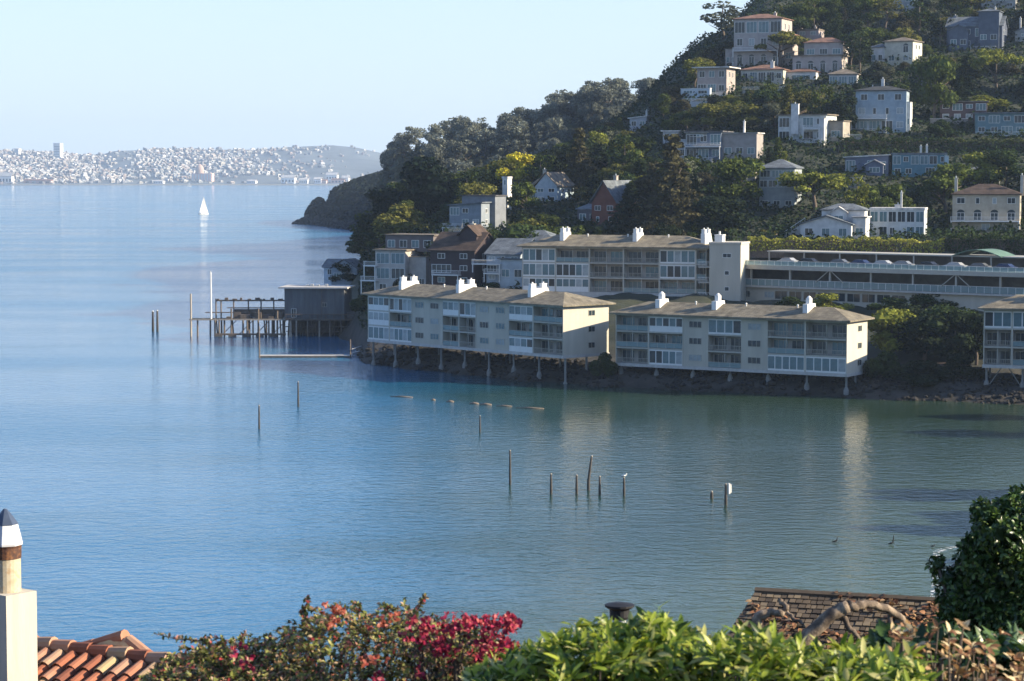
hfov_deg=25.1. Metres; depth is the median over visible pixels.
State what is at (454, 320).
sliding door
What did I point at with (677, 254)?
window
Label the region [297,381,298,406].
mooring piling
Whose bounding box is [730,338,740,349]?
sliding door
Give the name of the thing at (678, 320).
window
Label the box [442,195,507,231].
house
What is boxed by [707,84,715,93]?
window
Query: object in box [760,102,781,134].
broadleaf tree
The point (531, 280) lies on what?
window
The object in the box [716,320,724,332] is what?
window
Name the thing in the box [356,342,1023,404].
shore rocks
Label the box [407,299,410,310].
window
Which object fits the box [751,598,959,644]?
dead tree
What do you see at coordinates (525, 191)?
broadleaf tree
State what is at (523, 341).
window
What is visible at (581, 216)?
window
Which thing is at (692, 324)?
window
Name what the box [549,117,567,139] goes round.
broadleaf tree
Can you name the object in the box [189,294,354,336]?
pier
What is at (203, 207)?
sailboat
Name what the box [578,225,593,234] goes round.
shrub
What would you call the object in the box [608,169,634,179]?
broadleaf tree
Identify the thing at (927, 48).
shrub
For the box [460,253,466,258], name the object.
window
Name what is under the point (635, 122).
house
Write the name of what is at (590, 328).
window
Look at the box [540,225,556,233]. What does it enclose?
broadleaf tree
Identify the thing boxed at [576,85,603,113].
broadleaf tree
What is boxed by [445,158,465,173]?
eucalyptus tree
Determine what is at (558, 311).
sliding door
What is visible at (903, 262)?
parked car
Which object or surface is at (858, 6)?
broadleaf tree
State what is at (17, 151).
apartment tower
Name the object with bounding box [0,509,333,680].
tile roof house
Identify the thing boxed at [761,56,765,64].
window
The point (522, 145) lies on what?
eucalyptus tree
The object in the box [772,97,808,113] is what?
cypress tree
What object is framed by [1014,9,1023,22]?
shrub
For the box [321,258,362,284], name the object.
house
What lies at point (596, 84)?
eucalyptus tree
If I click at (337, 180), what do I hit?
harbour shed
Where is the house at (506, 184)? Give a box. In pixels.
[502,176,511,209]
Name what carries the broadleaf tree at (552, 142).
on the wooded ridge
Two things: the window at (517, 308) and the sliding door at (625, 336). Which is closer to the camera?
the sliding door at (625, 336)
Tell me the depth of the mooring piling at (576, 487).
274.14 m
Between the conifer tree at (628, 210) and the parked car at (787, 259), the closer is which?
the parked car at (787, 259)
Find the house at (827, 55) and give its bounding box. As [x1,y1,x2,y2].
[791,37,849,74]
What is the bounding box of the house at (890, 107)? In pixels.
[851,77,912,133]
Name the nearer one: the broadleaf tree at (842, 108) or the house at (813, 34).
the broadleaf tree at (842, 108)
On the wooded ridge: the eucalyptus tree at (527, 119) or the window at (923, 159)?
the eucalyptus tree at (527, 119)
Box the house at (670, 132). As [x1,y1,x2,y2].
[661,130,683,142]
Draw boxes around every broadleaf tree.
[329,262,356,281]
[346,234,364,254]
[353,214,374,251]
[361,187,398,221]
[373,156,458,219]
[381,144,403,164]
[383,147,401,165]
[385,180,407,191]
[386,140,409,152]
[398,200,424,219]
[421,145,448,167]
[423,123,448,148]
[449,115,469,137]
[452,119,481,143]
[453,129,473,152]
[453,181,496,203]
[470,168,498,187]
[490,231,500,238]
[491,159,517,179]
[495,152,534,184]
[497,221,549,237]
[499,116,525,140]
[506,181,542,209]
[508,209,543,223]
[509,213,540,226]
[529,108,558,133]
[530,156,546,180]
[537,101,570,125]
[537,212,560,232]
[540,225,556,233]
[541,149,569,171]
[545,120,558,137]
[546,138,561,148]
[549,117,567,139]
[553,142,571,148]
[559,91,577,118]
[563,140,607,175]
[574,134,597,153]
[575,91,602,116]
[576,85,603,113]
[583,102,603,127]
[584,171,619,198]
[600,106,618,122]
[603,104,624,119]
[604,130,621,147]
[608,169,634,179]
[617,78,629,94]
[619,129,634,141]
[627,136,656,163]
[628,175,648,207]
[632,157,662,176]
[633,160,660,206]
[636,77,653,99]
[649,93,670,119]
[650,222,682,235]
[654,161,692,195]
[661,84,688,105]
[668,99,690,113]
[679,103,725,130]
[683,57,715,74]
[683,157,701,189]
[689,194,750,234]
[696,50,720,63]
[706,155,764,199]
[714,42,733,56]
[720,102,762,130]
[750,88,781,115]
[757,83,778,103]
[759,9,776,13]
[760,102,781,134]
[777,87,799,94]
[783,3,818,26]
[793,0,818,8]
[794,89,825,113]
[802,169,815,187]
[812,293,854,309]
[813,0,836,26]
[825,2,849,21]
[828,94,857,125]
[838,18,864,38]
[850,0,881,26]
[854,27,886,52]
[857,185,893,215]
[866,297,909,309]
[867,307,917,354]
[877,182,915,206]
[881,303,924,333]
[893,312,953,361]
[894,26,921,40]
[895,84,918,106]
[908,52,958,117]
[918,162,973,212]
[919,303,975,336]
[920,0,949,17]
[924,484,1023,641]
[929,309,976,355]
[930,17,947,42]
[935,0,964,16]
[946,61,961,89]
[957,7,980,16]
[957,311,983,364]
[962,152,1003,184]
[967,8,979,16]
[981,148,1023,187]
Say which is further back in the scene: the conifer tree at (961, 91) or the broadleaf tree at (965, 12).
the broadleaf tree at (965, 12)
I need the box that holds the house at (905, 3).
[891,0,917,10]
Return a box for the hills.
[0,145,382,184]
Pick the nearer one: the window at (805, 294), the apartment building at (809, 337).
the apartment building at (809, 337)
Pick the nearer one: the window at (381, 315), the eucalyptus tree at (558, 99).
the window at (381, 315)
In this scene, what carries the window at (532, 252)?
in the apartment building at (638, 261)
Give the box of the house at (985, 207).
[950,173,1023,233]
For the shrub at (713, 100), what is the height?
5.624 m
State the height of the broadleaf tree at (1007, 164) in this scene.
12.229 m
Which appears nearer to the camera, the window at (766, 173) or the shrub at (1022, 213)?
the shrub at (1022, 213)
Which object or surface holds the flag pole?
on the pier
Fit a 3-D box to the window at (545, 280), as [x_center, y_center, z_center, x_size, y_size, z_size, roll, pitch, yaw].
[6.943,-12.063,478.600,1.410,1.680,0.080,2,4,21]
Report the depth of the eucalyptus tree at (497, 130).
1103.61 m
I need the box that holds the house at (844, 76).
[827,69,860,84]
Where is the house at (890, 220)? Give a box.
[869,190,927,238]
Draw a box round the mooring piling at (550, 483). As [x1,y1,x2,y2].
[550,473,551,494]
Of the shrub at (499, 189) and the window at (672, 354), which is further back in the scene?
the shrub at (499, 189)
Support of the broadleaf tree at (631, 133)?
on the hillside
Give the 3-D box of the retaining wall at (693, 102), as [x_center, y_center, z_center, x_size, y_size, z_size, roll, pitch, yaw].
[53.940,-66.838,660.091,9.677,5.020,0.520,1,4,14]
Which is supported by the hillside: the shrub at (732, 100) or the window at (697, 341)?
the shrub at (732, 100)
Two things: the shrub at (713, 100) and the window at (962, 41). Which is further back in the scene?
the window at (962, 41)
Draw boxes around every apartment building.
[361,275,615,383]
[516,226,711,297]
[609,291,874,394]
[977,295,1023,387]
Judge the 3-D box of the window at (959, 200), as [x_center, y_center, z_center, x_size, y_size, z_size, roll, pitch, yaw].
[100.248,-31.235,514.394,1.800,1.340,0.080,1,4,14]
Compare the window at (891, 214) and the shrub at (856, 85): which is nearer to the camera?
the window at (891, 214)
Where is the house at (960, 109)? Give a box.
[930,101,988,123]
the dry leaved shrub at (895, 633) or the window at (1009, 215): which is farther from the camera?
the window at (1009, 215)
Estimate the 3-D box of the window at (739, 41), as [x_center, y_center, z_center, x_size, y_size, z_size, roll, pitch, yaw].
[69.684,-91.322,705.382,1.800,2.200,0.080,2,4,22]
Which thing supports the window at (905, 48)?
in the house at (909, 48)
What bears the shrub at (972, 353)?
on the hillside
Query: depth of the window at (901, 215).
503.04 m
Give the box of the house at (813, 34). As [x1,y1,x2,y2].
[797,25,824,40]
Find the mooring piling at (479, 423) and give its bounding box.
[479,415,480,431]
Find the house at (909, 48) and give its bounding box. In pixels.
[871,37,923,65]
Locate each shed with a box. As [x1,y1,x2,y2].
[0,173,13,183]
[23,179,53,183]
[153,180,164,183]
[247,180,256,182]
[278,284,355,318]
[281,175,296,183]
[299,178,309,183]
[314,177,322,183]
[321,179,327,183]
[326,172,338,179]
[331,178,344,182]
[341,175,349,181]
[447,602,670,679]
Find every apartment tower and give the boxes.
[14,149,20,154]
[53,143,62,157]
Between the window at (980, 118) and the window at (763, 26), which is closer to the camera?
the window at (980, 118)
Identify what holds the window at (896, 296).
in the parking structure
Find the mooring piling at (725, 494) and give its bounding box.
[724,483,730,505]
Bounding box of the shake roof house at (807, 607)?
[727,587,939,680]
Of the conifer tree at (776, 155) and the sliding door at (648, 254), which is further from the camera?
the conifer tree at (776, 155)
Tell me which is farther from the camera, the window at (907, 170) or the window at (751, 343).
the window at (907, 170)
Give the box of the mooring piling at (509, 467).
[509,450,510,484]
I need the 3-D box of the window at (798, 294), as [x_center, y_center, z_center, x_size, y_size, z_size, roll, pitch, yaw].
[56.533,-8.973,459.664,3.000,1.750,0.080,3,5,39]
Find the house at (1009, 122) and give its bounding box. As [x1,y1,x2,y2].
[973,112,1023,136]
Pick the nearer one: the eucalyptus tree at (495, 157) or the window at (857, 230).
the window at (857, 230)
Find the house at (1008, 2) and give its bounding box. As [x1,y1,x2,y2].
[981,0,1016,9]
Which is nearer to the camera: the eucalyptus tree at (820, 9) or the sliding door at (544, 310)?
the sliding door at (544, 310)
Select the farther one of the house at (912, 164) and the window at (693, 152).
the window at (693, 152)
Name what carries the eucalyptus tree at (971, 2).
on the hillside
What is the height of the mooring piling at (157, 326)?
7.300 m
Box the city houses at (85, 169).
[0,145,374,183]
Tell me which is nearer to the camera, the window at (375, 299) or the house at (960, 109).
the window at (375, 299)
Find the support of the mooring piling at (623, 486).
in the water
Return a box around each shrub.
[138,593,496,680]
[349,294,367,311]
[365,239,383,247]
[367,266,373,275]
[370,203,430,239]
[393,273,411,285]
[429,203,450,222]
[456,600,734,680]
[483,282,499,287]
[491,180,501,194]
[572,186,587,199]
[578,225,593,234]
[588,352,618,376]
[592,227,611,234]
[625,224,653,234]
[660,114,691,129]
[667,82,684,90]
[681,221,700,234]
[685,157,710,172]
[685,232,697,236]
[688,618,944,680]
[696,172,717,187]
[706,95,721,104]
[706,101,740,118]
[719,94,734,103]
[728,96,743,104]
[728,224,751,229]
[740,89,754,99]
[774,296,805,305]
[810,207,825,219]
[848,49,871,63]
[848,83,864,93]
[862,61,895,76]
[862,351,901,378]
[866,618,1023,680]
[870,71,889,81]
[875,27,896,40]
[881,618,1023,680]
[891,12,920,29]
[895,62,909,73]
[906,192,929,207]
[908,291,958,308]
[922,44,933,53]
[926,119,956,136]
[943,352,988,379]
[958,333,982,359]
[969,95,1010,109]
[981,63,998,71]
[997,63,1022,74]
[1007,18,1023,31]
[1013,84,1023,96]
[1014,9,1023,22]
[1021,207,1023,223]
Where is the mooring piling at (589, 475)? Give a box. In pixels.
[587,455,592,490]
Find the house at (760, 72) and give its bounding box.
[739,60,821,83]
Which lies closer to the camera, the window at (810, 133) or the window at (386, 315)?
the window at (386, 315)
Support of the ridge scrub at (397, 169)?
on the wooded ridge
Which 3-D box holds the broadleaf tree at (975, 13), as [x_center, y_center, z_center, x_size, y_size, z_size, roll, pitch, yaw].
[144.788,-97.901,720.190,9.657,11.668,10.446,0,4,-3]
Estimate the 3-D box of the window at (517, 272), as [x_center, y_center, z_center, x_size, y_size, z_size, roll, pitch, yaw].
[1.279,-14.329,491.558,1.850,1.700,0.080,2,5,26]
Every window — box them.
[368,297,372,304]
[368,311,372,319]
[368,326,373,337]
[373,297,377,304]
[373,312,378,319]
[373,327,378,338]
[376,253,388,263]
[376,268,388,278]
[378,297,383,305]
[379,284,385,288]
[379,312,383,320]
[379,327,383,338]
[384,298,388,305]
[384,313,388,320]
[384,328,388,339]
[388,240,394,246]
[390,298,393,309]
[390,328,393,339]
[391,253,403,263]
[391,268,403,278]
[394,298,397,309]
[394,328,398,339]
[398,299,402,310]
[398,329,402,340]
[400,240,406,247]
[403,299,406,310]
[403,329,406,340]
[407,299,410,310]
[407,329,410,340]
[411,240,418,247]
[415,302,423,307]
[415,317,423,323]
[415,332,423,338]
[419,278,423,283]
[423,240,430,247]
[430,303,438,308]
[430,318,438,324]
[430,333,438,339]
[432,264,450,272]
[438,253,444,258]
[438,277,444,281]
[443,301,447,309]
[448,302,452,309]
[450,207,458,214]
[453,302,457,310]
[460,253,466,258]
[460,265,466,270]
[460,303,464,314]
[462,208,467,212]
[465,303,469,314]
[470,303,474,315]
[480,306,488,312]
[480,321,488,327]
[480,337,488,343]
[487,265,496,271]
[496,307,504,313]
[496,323,504,329]
[496,338,504,344]
[502,269,508,276]
[509,306,514,313]
[509,337,514,345]
[514,269,521,276]
[515,306,520,314]
[515,338,520,346]
[521,306,526,314]
[521,338,526,346]
[523,249,528,259]
[523,263,528,274]
[523,278,528,285]
[527,307,531,315]
[527,339,531,347]
[529,249,535,259]
[529,263,535,274]
[529,278,535,283]
[536,249,541,260]
[536,264,541,274]
[536,278,541,285]
[542,249,548,260]
[542,264,547,274]
[542,278,547,286]
[548,249,554,260]
[548,264,554,274]
[548,278,554,286]
[556,264,562,275]
[556,279,562,286]
[563,264,568,275]
[563,279,568,286]
[569,264,575,275]
[569,279,575,286]
[576,264,581,275]
[576,279,581,286]
[579,214,585,220]
[582,264,588,275]
[582,279,588,286]
[588,310,594,315]
[588,326,594,331]
[588,342,594,347]
[595,205,600,210]
[649,317,655,325]
[649,350,655,362]
[656,317,662,326]
[656,350,661,363]
[660,250,666,261]
[660,265,666,276]
[662,351,668,363]
[663,318,668,326]
[667,251,673,261]
[667,265,673,276]
[669,318,675,326]
[669,351,675,363]
[674,251,680,262]
[674,266,680,277]
[676,318,681,326]
[676,351,681,364]
[681,251,687,262]
[681,266,687,277]
[686,134,696,144]
[686,149,696,157]
[688,251,694,262]
[688,266,694,277]
[689,321,701,327]
[689,337,701,344]
[689,354,701,360]
[698,84,705,87]
[698,90,706,93]
[698,149,708,158]
[699,71,704,77]
[700,135,706,141]
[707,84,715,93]
[708,319,716,332]
[709,71,714,76]
[710,134,720,144]
[712,150,718,155]
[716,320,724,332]
[719,71,723,76]
[719,85,723,90]
[722,253,730,257]
[724,147,731,153]
[725,320,732,332]
[733,320,740,333]
[735,22,744,32]
[736,147,742,153]
[737,39,742,45]
[737,57,741,65]
[746,21,756,32]
[747,147,753,153]
[748,323,760,329]
[748,340,760,346]
[748,357,760,363]
[749,38,754,45]
[749,57,753,65]
[750,72,756,80]
[758,21,768,32]
[758,72,765,80]
[760,170,769,176]
[760,180,767,186]
[761,38,765,43]
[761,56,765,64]
[764,291,773,297]
[767,72,773,80]
[768,180,775,186]
[768,356,774,368]
[770,21,780,32]
[772,170,781,176]
[773,56,777,65]
[775,290,787,298]
[775,356,781,368]
[779,118,789,126]
[779,131,788,139]
[782,356,789,369]
[789,291,801,299]
[789,357,796,369]
[792,75,809,79]
[797,357,803,369]
[803,117,812,126]
[803,291,815,300]
[804,131,812,140]
[805,228,812,235]
[806,357,813,370]
[807,49,814,54]
[808,63,812,69]
[814,358,821,370]
[819,49,827,53]
[820,63,825,73]
[821,228,829,235]
[822,358,829,371]
[829,76,837,83]
[830,358,837,371]
[831,131,839,136]
[832,48,840,53]
[832,63,837,71]
[834,293,845,301]
[838,228,846,235]
[838,359,845,372]
[839,76,846,83]
[846,160,854,171]
[847,293,859,302]
[848,76,855,83]
[855,228,862,235]
[856,121,866,129]
[858,108,864,113]
[861,94,867,99]
[862,294,874,302]
[869,121,879,130]
[869,167,879,171]
[870,211,877,221]
[877,294,889,302]
[878,94,883,99]
[879,211,886,221]
[879,226,886,236]
[881,121,892,130]
[888,211,895,221]
[889,227,894,233]
[892,295,905,303]
[893,156,900,163]
[895,94,900,99]
[896,121,902,127]
[897,108,902,113]
[897,211,905,221]
[903,46,908,52]
[903,156,908,161]
[905,168,911,173]
[906,211,914,221]
[906,226,914,235]
[911,156,918,163]
[916,211,923,221]
[916,227,923,234]
[920,156,927,163]
[926,168,934,175]
[929,156,936,163]
[951,39,956,44]
[952,103,962,110]
[957,198,964,203]
[957,213,964,219]
[960,39,965,44]
[974,213,980,219]
[976,103,985,109]
[978,116,984,120]
[978,127,984,131]
[980,34,986,39]
[982,224,989,229]
[985,312,993,326]
[989,115,999,122]
[990,34,996,39]
[990,213,997,220]
[991,127,997,131]
[992,198,996,203]
[993,312,1002,326]
[1001,126,1012,133]
[1002,312,1010,326]
[1004,116,1010,120]
[1007,198,1015,203]
[1007,213,1014,220]
[1013,312,1021,326]
[1014,115,1023,122]
[1022,312,1023,326]
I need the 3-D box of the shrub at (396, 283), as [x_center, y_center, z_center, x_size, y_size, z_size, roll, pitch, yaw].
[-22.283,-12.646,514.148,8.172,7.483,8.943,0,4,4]
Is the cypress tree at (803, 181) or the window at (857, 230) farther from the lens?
the cypress tree at (803, 181)
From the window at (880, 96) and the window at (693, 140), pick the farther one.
the window at (880, 96)
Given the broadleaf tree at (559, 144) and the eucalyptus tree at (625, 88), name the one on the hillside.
the broadleaf tree at (559, 144)
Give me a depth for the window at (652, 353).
411.97 m
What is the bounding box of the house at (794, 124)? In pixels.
[776,102,851,145]
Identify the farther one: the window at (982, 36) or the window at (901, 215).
the window at (982, 36)
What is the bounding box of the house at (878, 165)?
[843,154,891,175]
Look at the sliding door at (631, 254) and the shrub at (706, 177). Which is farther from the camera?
the shrub at (706, 177)
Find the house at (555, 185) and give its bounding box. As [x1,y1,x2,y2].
[530,168,574,201]
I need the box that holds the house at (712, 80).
[680,66,740,101]
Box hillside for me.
[336,0,1023,404]
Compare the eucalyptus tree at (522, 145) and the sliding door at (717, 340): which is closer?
the sliding door at (717, 340)
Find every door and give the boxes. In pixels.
[291,308,295,316]
[397,314,405,321]
[450,318,456,325]
[450,333,456,341]
[467,319,473,330]
[467,334,473,345]
[517,322,525,330]
[528,323,531,330]
[542,308,552,316]
[542,324,552,336]
[542,340,552,352]
[556,309,562,317]
[556,325,561,336]
[556,341,561,352]
[561,251,573,257]
[577,251,588,256]
[594,251,605,261]
[594,266,605,276]
[594,280,605,290]
[610,251,622,261]
[610,266,622,276]
[610,281,622,291]
[622,317,634,325]
[622,333,634,341]
[622,349,634,361]
[628,251,640,261]
[628,266,640,276]
[628,281,640,287]
[638,317,647,325]
[638,334,647,342]
[638,350,647,362]
[645,252,658,261]
[645,266,658,276]
[645,281,658,288]
[655,334,668,343]
[664,282,676,288]
[672,335,681,343]
[681,282,694,288]
[699,283,705,289]
[700,252,705,259]
[700,268,705,274]
[714,337,726,349]
[714,354,726,362]
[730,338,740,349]
[730,354,740,363]
[774,322,787,335]
[774,339,787,348]
[792,323,803,335]
[792,340,803,348]
[812,324,827,336]
[812,341,827,353]
[832,325,845,337]
[832,342,845,354]
[986,350,996,362]
[987,332,996,344]
[1000,332,1010,344]
[1000,351,1010,363]
[1015,333,1023,341]
[1015,351,1023,359]
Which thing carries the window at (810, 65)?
in the house at (827, 55)
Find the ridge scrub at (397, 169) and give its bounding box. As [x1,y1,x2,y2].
[370,93,639,214]
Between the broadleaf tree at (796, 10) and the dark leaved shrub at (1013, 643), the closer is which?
the dark leaved shrub at (1013, 643)
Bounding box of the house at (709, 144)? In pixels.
[668,120,764,162]
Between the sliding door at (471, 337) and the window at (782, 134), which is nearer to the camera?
the sliding door at (471, 337)
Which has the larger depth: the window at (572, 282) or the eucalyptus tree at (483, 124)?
the eucalyptus tree at (483, 124)
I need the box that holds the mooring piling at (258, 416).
[258,405,259,428]
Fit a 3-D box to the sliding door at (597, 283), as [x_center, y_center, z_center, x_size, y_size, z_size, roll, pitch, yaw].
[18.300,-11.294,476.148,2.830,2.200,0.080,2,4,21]
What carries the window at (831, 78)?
in the house at (844, 76)
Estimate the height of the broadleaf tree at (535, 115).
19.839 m
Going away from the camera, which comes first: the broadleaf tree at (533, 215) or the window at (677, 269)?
the window at (677, 269)
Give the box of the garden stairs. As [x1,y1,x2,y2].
[784,218,804,236]
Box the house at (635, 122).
[627,109,651,130]
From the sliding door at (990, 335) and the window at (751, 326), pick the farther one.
the window at (751, 326)
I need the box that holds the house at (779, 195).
[759,159,803,208]
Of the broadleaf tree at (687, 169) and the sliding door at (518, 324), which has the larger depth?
the broadleaf tree at (687, 169)
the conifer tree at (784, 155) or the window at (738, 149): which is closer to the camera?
the conifer tree at (784, 155)
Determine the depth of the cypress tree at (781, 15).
733.28 m
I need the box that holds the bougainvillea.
[397,611,522,680]
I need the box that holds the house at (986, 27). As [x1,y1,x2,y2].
[945,6,1008,50]
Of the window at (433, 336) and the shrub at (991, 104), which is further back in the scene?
the shrub at (991, 104)
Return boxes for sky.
[0,0,750,154]
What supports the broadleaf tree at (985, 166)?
on the hillside
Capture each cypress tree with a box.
[345,240,357,245]
[358,228,384,248]
[441,178,478,188]
[597,163,638,179]
[616,117,629,124]
[754,29,810,67]
[763,12,787,17]
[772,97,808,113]
[774,171,850,212]
[783,17,811,32]
[956,56,976,71]
[970,48,1023,91]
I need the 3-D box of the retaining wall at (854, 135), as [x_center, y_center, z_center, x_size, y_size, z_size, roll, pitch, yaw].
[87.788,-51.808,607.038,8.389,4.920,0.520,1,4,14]
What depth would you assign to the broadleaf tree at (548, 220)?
545.59 m
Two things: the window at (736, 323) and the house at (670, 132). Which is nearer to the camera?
the window at (736, 323)
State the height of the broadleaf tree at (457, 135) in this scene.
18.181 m
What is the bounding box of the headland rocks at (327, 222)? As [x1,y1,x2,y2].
[291,214,356,229]
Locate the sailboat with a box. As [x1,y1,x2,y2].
[199,198,207,214]
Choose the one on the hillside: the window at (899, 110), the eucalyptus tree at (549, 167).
the eucalyptus tree at (549, 167)
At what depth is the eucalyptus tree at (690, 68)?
685.11 m
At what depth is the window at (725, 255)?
461.84 m
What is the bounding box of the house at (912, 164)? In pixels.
[891,144,948,177]
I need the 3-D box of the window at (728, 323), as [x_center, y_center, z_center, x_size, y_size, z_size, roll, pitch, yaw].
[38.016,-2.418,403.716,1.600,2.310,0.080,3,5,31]
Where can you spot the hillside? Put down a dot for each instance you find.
(354, 332)
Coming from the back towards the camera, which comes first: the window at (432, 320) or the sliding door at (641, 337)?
the window at (432, 320)
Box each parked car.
[777,258,798,261]
[800,258,819,261]
[830,259,848,262]
[849,259,870,263]
[874,260,891,263]
[891,261,914,264]
[916,261,939,265]
[945,262,967,266]
[970,263,991,266]
[993,263,1017,267]
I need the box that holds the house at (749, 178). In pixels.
[732,160,756,183]
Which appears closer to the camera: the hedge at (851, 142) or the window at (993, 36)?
the hedge at (851, 142)
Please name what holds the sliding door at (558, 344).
in the apartment building at (542, 320)
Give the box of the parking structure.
[745,249,1023,310]
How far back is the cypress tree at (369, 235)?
581.33 m
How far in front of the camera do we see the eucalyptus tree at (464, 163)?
1033.76 m
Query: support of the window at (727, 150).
in the house at (709, 144)
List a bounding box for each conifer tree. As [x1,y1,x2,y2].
[561,127,597,191]
[593,226,601,234]
[602,183,649,234]
[615,118,624,130]
[631,133,704,229]
[685,170,701,210]
[741,89,751,115]
[764,148,771,163]
[766,137,782,163]
[770,84,796,134]
[780,151,789,161]
[821,0,842,37]
[821,87,833,113]
[824,102,829,113]
[827,10,844,39]
[950,55,978,96]
[954,76,968,100]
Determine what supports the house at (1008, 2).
on the hillside
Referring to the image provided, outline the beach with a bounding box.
[11,184,338,184]
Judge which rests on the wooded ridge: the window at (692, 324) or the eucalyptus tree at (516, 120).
the eucalyptus tree at (516, 120)
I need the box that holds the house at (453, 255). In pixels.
[427,221,494,286]
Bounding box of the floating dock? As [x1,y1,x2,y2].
[259,326,352,357]
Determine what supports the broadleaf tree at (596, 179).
on the hillside
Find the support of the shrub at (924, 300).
on the hillside
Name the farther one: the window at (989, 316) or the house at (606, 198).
the house at (606, 198)
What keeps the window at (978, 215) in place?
in the house at (985, 207)
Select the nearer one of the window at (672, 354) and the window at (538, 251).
the window at (672, 354)
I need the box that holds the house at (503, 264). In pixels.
[472,230,555,288]
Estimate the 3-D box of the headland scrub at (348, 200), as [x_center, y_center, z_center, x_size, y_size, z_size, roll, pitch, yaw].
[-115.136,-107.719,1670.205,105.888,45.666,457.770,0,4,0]
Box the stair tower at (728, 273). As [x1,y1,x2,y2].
[698,231,749,300]
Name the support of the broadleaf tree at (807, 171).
on the hillside
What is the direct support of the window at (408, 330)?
in the apartment building at (542, 320)
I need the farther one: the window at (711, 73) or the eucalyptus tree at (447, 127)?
the eucalyptus tree at (447, 127)
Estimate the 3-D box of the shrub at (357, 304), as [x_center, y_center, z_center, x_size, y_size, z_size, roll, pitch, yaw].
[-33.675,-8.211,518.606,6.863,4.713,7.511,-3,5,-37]
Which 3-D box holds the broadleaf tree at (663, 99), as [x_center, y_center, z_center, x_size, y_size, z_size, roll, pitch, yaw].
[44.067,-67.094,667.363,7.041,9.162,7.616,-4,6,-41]
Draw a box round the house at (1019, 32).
[1013,16,1023,42]
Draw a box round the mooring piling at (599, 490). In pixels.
[598,476,600,494]
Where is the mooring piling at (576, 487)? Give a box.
[575,474,577,493]
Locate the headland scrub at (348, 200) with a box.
[304,170,382,223]
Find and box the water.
[0,185,1023,680]
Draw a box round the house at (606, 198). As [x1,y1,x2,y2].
[576,174,647,224]
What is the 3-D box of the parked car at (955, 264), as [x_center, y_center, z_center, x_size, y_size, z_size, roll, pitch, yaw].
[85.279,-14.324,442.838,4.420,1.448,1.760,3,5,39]
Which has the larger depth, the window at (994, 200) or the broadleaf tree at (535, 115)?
the broadleaf tree at (535, 115)
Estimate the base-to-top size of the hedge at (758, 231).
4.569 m
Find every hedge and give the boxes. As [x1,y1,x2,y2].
[723,228,778,234]
[747,234,896,257]
[837,136,948,153]
[897,238,944,252]
[943,232,1023,255]
[947,137,1023,153]
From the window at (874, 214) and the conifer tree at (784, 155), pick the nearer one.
the window at (874, 214)
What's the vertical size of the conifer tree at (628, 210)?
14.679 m
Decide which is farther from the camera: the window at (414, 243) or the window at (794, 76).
the window at (794, 76)
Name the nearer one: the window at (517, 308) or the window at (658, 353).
the window at (658, 353)
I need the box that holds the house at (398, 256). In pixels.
[360,233,438,292]
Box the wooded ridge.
[388,114,601,180]
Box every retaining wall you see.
[684,98,707,110]
[742,86,784,93]
[844,134,860,139]
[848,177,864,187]
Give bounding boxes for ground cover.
[357,0,1023,330]
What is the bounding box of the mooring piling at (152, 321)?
[152,311,153,331]
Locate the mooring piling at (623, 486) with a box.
[623,477,624,495]
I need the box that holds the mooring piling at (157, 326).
[156,310,158,331]
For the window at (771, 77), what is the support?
in the house at (760, 72)
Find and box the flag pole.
[210,271,211,318]
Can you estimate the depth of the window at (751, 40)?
703.87 m
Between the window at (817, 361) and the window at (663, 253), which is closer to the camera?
the window at (817, 361)
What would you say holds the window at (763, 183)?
in the house at (779, 195)
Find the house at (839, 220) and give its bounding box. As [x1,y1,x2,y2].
[798,203,871,240]
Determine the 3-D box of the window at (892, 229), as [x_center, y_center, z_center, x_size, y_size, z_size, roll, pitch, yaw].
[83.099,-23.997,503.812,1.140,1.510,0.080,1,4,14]
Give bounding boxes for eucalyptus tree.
[349,210,371,232]
[392,133,414,155]
[396,132,418,152]
[404,126,426,148]
[417,134,438,152]
[420,241,433,259]
[423,133,449,158]
[438,120,452,139]
[439,118,451,139]
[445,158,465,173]
[447,139,467,158]
[449,161,473,173]
[450,170,483,189]
[453,139,480,161]
[459,125,486,155]
[463,168,494,183]
[473,128,497,158]
[477,117,491,130]
[486,154,506,163]
[488,134,512,151]
[489,160,497,175]
[491,127,508,141]
[493,121,516,148]
[496,112,510,127]
[501,115,528,139]
[502,120,533,146]
[508,139,525,153]
[508,218,547,226]
[510,107,533,118]
[511,126,529,140]
[511,139,530,154]
[518,110,532,131]
[523,154,555,179]
[524,108,534,130]
[530,122,554,147]
[530,141,548,156]
[536,119,554,148]
[545,93,568,103]
[547,92,568,102]
[553,94,566,116]
[554,89,569,104]
[554,225,585,234]
[570,90,595,114]
[585,81,602,87]
[588,131,608,143]
[592,87,618,108]
[595,125,617,133]
[600,78,621,101]
[606,133,640,169]
[606,138,643,164]
[611,78,630,96]
[614,96,634,110]
[618,92,636,106]
[630,78,646,93]
[635,77,654,93]
[656,217,686,235]
[682,59,710,87]
[699,48,718,60]
[700,1,742,39]
[805,0,825,26]
[807,84,833,113]
[839,31,862,68]
[843,173,869,205]
[845,32,873,72]
[869,0,904,28]
[891,71,909,86]
[904,0,937,35]
[927,7,953,47]
[956,0,990,7]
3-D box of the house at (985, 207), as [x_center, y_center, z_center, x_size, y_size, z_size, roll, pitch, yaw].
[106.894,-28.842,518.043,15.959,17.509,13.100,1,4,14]
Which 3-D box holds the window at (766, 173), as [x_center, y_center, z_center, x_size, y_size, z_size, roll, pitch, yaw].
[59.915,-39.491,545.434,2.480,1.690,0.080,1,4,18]
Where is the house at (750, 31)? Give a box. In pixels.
[724,11,798,67]
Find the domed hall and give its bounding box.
[191,164,213,181]
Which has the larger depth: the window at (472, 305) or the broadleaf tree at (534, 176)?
the broadleaf tree at (534, 176)

